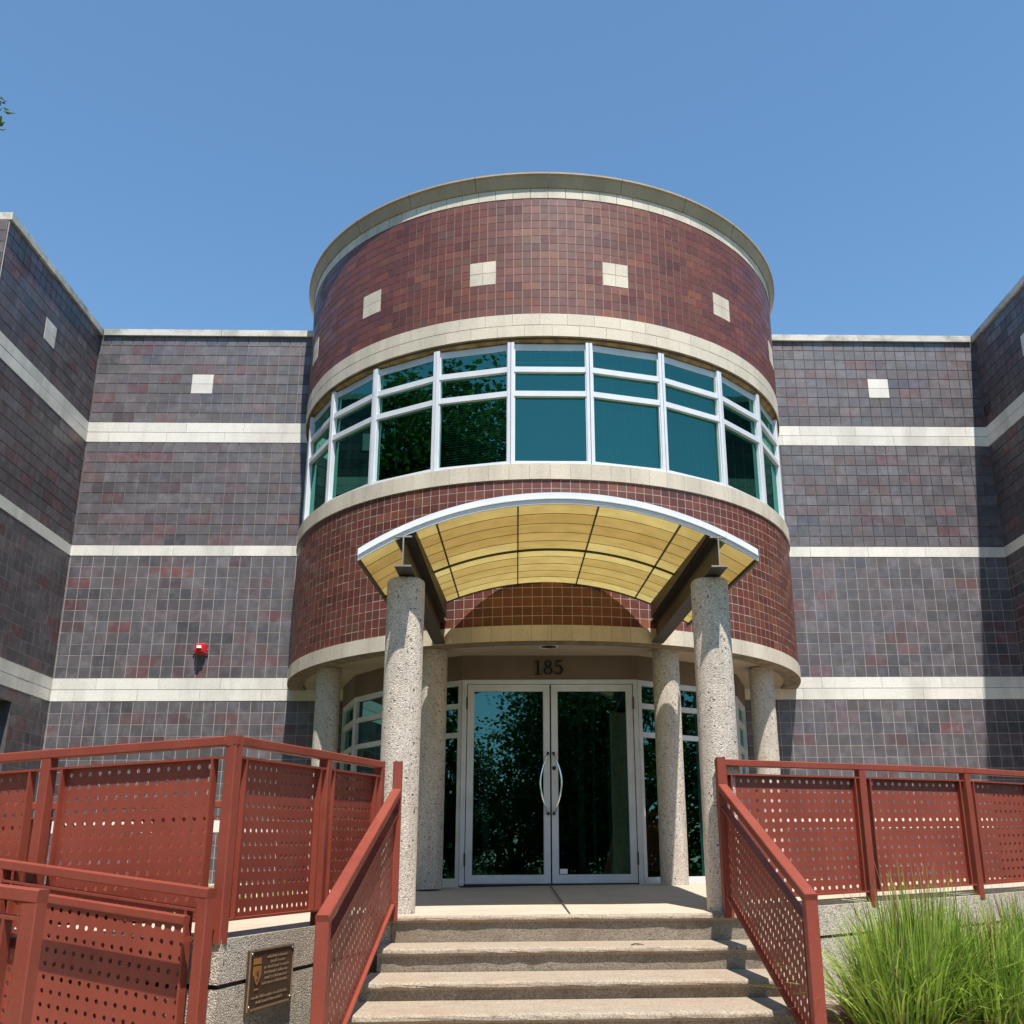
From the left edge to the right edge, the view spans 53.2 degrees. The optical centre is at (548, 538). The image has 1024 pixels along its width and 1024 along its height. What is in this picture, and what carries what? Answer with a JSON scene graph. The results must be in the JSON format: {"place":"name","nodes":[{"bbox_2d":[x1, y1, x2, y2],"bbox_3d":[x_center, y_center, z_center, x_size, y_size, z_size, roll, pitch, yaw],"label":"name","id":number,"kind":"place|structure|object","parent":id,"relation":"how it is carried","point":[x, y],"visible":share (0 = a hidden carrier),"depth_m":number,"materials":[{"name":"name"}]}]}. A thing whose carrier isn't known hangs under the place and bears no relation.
{"place":"outdoors","nodes":[
{"label":"outdoors","id":0,"kind":"place"},
{"bbox_2d":[17,872,293,914],"bbox_3d":[-4.299,3.314,8.993,4.058,0.903,5.388,0,-18,-2],"label":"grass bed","id":1,"kind":"object","parent":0,"point":[239,897],"visible":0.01,"depth_m":10.60,"materials":[{"name":"green plant"}]},
{"bbox_2d":[0,0,1023,336],"label":"sky","id":2,"kind":"structure","parent":0,"point":[180,164],"materials":[{"name":"blue"}]},
{"bbox_2d":[8,878,1023,984],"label":"landing","id":3,"kind":"object","parent":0,"point":[228,962],"visible":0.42,"depth_m":7.66,"materials":[{"name":"concrete"}]},
{"bbox_2d":[0,801,220,905],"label":"guard rail","id":4,"kind":"object","parent":3,"relation":"on","point":[217,804],"visible":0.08,"depth_m":6.99,"materials":[{"name":"red metal"}]},
{"bbox_2d":[0,735,243,943],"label":"guard rail","id":5,"kind":"object","parent":3,"relation":"on","point":[50,758],"visible":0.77,"depth_m":5.29,"materials":[{"name":"red metal"}]},
{"bbox_2d":[226,735,385,925],"bbox_3d":[-1.378,1.752,6.040,0.067,1.049,2.186,-4,-18,10],"label":"guard rail","id":6,"kind":"object","parent":3,"relation":"on","point":[319,873],"visible":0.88,"depth_m":5.81,"materials":[{"name":"red metal"}]},
{"bbox_2d":[307,667,341,880],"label":"concrete column","id":7,"kind":"structure","parent":3,"relation":"on","point":[326,710],"depth_m":11.82,"materials":[{"name":"grey concrete"}]},
{"bbox_2d":[379,576,424,914],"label":"concrete column","id":8,"kind":"structure","parent":3,"relation":"on","point":[401,705],"depth_m":7.49,"materials":[{"name":"grey concrete"}]},
{"bbox_2d":[416,649,447,888],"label":"concrete column","id":9,"kind":"structure","parent":3,"relation":"on","point":[429,866],"depth_m":10.57,"materials":[{"name":"grey concrete"}]},
{"bbox_2d":[652,649,688,884],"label":"concrete column","id":10,"kind":"structure","parent":3,"relation":"on","point":[673,846],"depth_m":10.65,"materials":[{"name":"grey concrete"}]},
{"bbox_2d":[691,577,746,911],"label":"concrete column","id":11,"kind":"structure","parent":3,"relation":"on","point":[716,707],"depth_m":7.57,"materials":[{"name":"grey concrete"}]},
{"bbox_2d":[748,666,785,881],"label":"concrete column","id":12,"kind":"structure","parent":3,"relation":"on","point":[764,717],"depth_m":11.93,"materials":[{"name":"grey concrete"}]},
{"bbox_2d":[714,759,1023,912],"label":"guard rail","id":13,"kind":"object","parent":3,"relation":"on","point":[974,857],"visible":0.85,"depth_m":7.90,"materials":[{"name":"red metal"}]},
{"label":"ground","id":14,"kind":"structure","parent":0,"visible":0},
{"bbox_2d":[0,97,14,130],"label":"leafy tree","id":15,"kind":"object","parent":14,"relation":"on","point":[1,122],"visible":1,"depth_m":10.72,"materials":[{"name":"green plant"}]},
{"bbox_2d":[1,951,376,1023],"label":"retaining wall","id":16,"kind":"structure","parent":14,"relation":"on","point":[225,1003],"depth_m":5.13,"materials":[{"name":"concrete"}]},
{"bbox_2d":[243,943,294,1012],"bbox_3d":[-1.441,2.274,5.311,0.021,0.285,0.520,-4,-18,10],"label":"bronze plaque","id":17,"kind":"object","parent":16,"relation":"attached to","point":[269,975],"visible":1,"depth_m":5.28,"materials":[{"name":"brown metal"}]},
{"bbox_2d":[0,172,1023,911],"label":"office building","id":18,"kind":"structure","parent":14,"relation":"on","point":[234,500],"depth_m":12.96,"materials":[{"name":"brick"}]},
{"bbox_2d":[193,643,208,653],"bbox_3d":[-4.599,1.452,13.511,0.201,0.140,0.143,0,-18,-2],"label":"alarm strobe","id":19,"kind":"object","parent":18,"relation":"attached to","point":[200,648],"visible":1,"depth_m":13.49,"materials":[{"name":"red plastic"}]},
{"bbox_2d":[302,429,309,521],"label":"window","id":20,"kind":"structure","parent":18,"relation":"in","point":[309,429],"depth_m":14.17,"materials":[{"name":"white paint"}]},
{"bbox_2d":[303,392,332,520],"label":"window","id":21,"kind":"structure","parent":18,"relation":"in","point":[320,425],"depth_m":13.16,"materials":[{"name":"teal glass"}]},
{"bbox_2d":[334,698,354,880],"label":"side window","id":22,"kind":"structure","parent":18,"relation":"in","point":[348,711],"depth_m":12.90,"materials":[{"name":"glass"}]},
{"bbox_2d":[326,369,375,502],"bbox_3d":[-2.339,-1.209,12.394,0.715,1.502,0.730,0,-18,-2],"label":"window","id":23,"kind":"structure","parent":18,"relation":"in","point":[351,431],"depth_m":12.42,"materials":[{"name":"teal glass"}]},
{"bbox_2d":[350,691,382,849],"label":"side window","id":24,"kind":"structure","parent":18,"relation":"in","point":[367,725],"depth_m":12.14,"materials":[{"name":"glass"}]},
{"bbox_2d":[370,352,436,484],"bbox_3d":[-1.651,-1.367,11.911,0.818,1.502,0.588,0,-18,-2],"label":"window","id":25,"kind":"structure","parent":18,"relation":"in","point":[403,436],"depth_m":11.90,"materials":[{"name":"black glass"}]},
{"bbox_2d":[442,680,462,887],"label":"side window","id":26,"kind":"structure","parent":18,"relation":"in","point":[451,840],"depth_m":11.07,"materials":[{"name":"glass"}]},
{"bbox_2d":[434,342,510,470],"bbox_3d":[-0.841,-1.464,11.624,0.882,1.502,0.409,0,-18,-2],"label":"window","id":27,"kind":"structure","parent":18,"relation":"in","point":[473,406],"depth_m":11.58,"materials":[{"name":"glass"}]},
{"bbox_2d":[463,685,550,883],"bbox_3d":[-0.435,2.614,11.005,0.916,2.091,0.123,0,-18,-2],"label":"door","id":28,"kind":"structure","parent":18,"relation":"in","point":[508,833],"depth_m":11.02,"materials":[{"name":"glass"}]},
{"bbox_2d":[539,645,558,648],"bbox_3d":[0.006,1.160,10.948,0.216,0.006,0.216,0,-18,-2],"label":"recessed downlight","id":29,"kind":"object","parent":18,"relation":"attached to","point":[548,646],"visible":0.97,"depth_m":10.94,"materials":[{"name":"metal"}]},
{"bbox_2d":[511,342,590,463],"bbox_3d":[0.024,-1.495,11.547,0.884,1.502,0.197,0,-18,-2],"label":"window","id":30,"kind":"structure","parent":18,"relation":"in","point":[550,387],"depth_m":11.49,"materials":[{"name":"teal glass"}]},
{"bbox_2d":[356,492,759,643],"bbox_3d":[0.033,0.346,9.279,3.008,0.775,3.353,0,-18,-2],"label":"entrance canopy","id":31,"kind":"object","parent":18,"relation":"attached to","point":[659,559],"visible":0.92,"depth_m":8.58,"materials":[{"name":"yellow metal"}]},
{"bbox_2d":[551,684,638,882],"bbox_3d":[0.497,2.616,11.033,0.916,2.091,0.123,0,-18,-2],"label":"door","id":32,"kind":"structure","parent":18,"relation":"in","point":[594,831],"depth_m":11.05,"materials":[{"name":"glass"}]},
{"bbox_2d":[589,343,665,471],"bbox_3d":[0.883,-1.460,11.675,0.882,1.502,0.409,0,-18,-2],"label":"window","id":33,"kind":"structure","parent":18,"relation":"in","point":[627,414],"depth_m":11.64,"materials":[{"name":"teal glass"}]},
{"bbox_2d":[637,680,705,883],"bbox_3d":[1.371,2.700,11.344,0.849,2.179,0.575,0,-18,-2],"label":"side window","id":34,"kind":"structure","parent":18,"relation":"in","point":[648,773],"depth_m":11.32,"materials":[{"name":"glass"}]},
{"bbox_2d":[661,353,725,485],"bbox_3d":[1.674,-1.359,12.012,0.818,1.502,0.593,0,-18,-2],"label":"window","id":35,"kind":"structure","parent":18,"relation":"in","point":[693,428],"depth_m":12.00,"materials":[{"name":"teal glass"}]},
{"bbox_2d":[735,696,745,862],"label":"side window","id":36,"kind":"structure","parent":18,"relation":"in","point":[736,703],"depth_m":12.43,"materials":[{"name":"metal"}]},
{"bbox_2d":[719,372,765,503],"bbox_3d":[2.330,-1.198,12.534,0.718,1.502,0.734,0,-18,-2],"label":"window","id":37,"kind":"structure","parent":18,"relation":"in","point":[744,469],"depth_m":12.57,"materials":[{"name":"teal glass"}]},
{"bbox_2d":[737,697,752,839],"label":"side window","id":38,"kind":"structure","parent":18,"relation":"in","point":[741,709],"depth_m":13.14,"materials":[{"name":"glass"}]},
{"bbox_2d":[758,395,784,520],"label":"window","id":39,"kind":"structure","parent":18,"relation":"in","point":[769,433],"depth_m":13.36,"materials":[{"name":"teal glass"}]},
{"bbox_2d":[771,920,1022,1001],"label":"retaining wall","id":40,"kind":"structure","parent":14,"relation":"on","point":[830,940],"depth_m":7.35,"materials":[{"name":"concrete"}]},
{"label":"ramp","id":41,"kind":"structure","parent":14,"relation":"on","visible":0},
{"bbox_2d":[0,884,49,1023],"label":"guard rail","id":42,"kind":"object","parent":41,"relation":"on","point":[26,943],"visible":1,"depth_m":3.57,"materials":[{"name":"red metal"}]},
{"bbox_2d":[0,858,216,1023],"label":"guard rail","id":43,"kind":"object","parent":41,"relation":"on","point":[158,917],"visible":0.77,"depth_m":4.96,"materials":[{"name":"red metal"}]},
{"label":"planting soil ground","id":44,"kind":"structure","parent":0,"visible":0},
{"bbox_2d":[753,883,1023,1023],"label":"ornamental grass","id":45,"kind":"object","parent":44,"relation":"on","point":[899,1007],"depth_m":5.05,"materials":[{"name":"green plant"}]},
{"bbox_2d":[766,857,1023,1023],"bbox_3d":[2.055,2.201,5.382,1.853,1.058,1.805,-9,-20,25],"label":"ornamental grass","id":46,"kind":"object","parent":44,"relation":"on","point":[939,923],"depth_m":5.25,"materials":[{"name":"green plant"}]},
{"bbox_2d":[839,898,1023,1023],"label":"ornamental grass","id":47,"kind":"object","parent":44,"relation":"on","point":[1013,1001],"depth_m":5.07,"materials":[{"name":"green plant"}]},
{"bbox_2d":[958,882,1023,976],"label":"ornamental grass","id":48,"kind":"object","parent":44,"relation":"on","point":[1020,923],"depth_m":5.54,"materials":[{"name":"green plant"}]},
{"label":"path","id":49,"kind":"structure","parent":0,"visible":0},
{"bbox_2d":[335,912,852,1023],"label":"steps","id":50,"kind":"structure","parent":49,"relation":"on","point":[692,968],"depth_m":6.24,"materials":[{"name":"concrete"}]},
{"bbox_2d":[310,761,402,1023],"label":"stair rail","id":51,"kind":"object","parent":50,"relation":"on","point":[355,876],"visible":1,"depth_m":5.51,"materials":[{"name":"red metal"}]},
{"bbox_2d":[715,757,826,1023],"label":"stair rail","id":52,"kind":"object","parent":50,"relation":"on","point":[806,911],"visible":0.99,"depth_m":5.74,"materials":[{"name":"red metal"}]}
]}

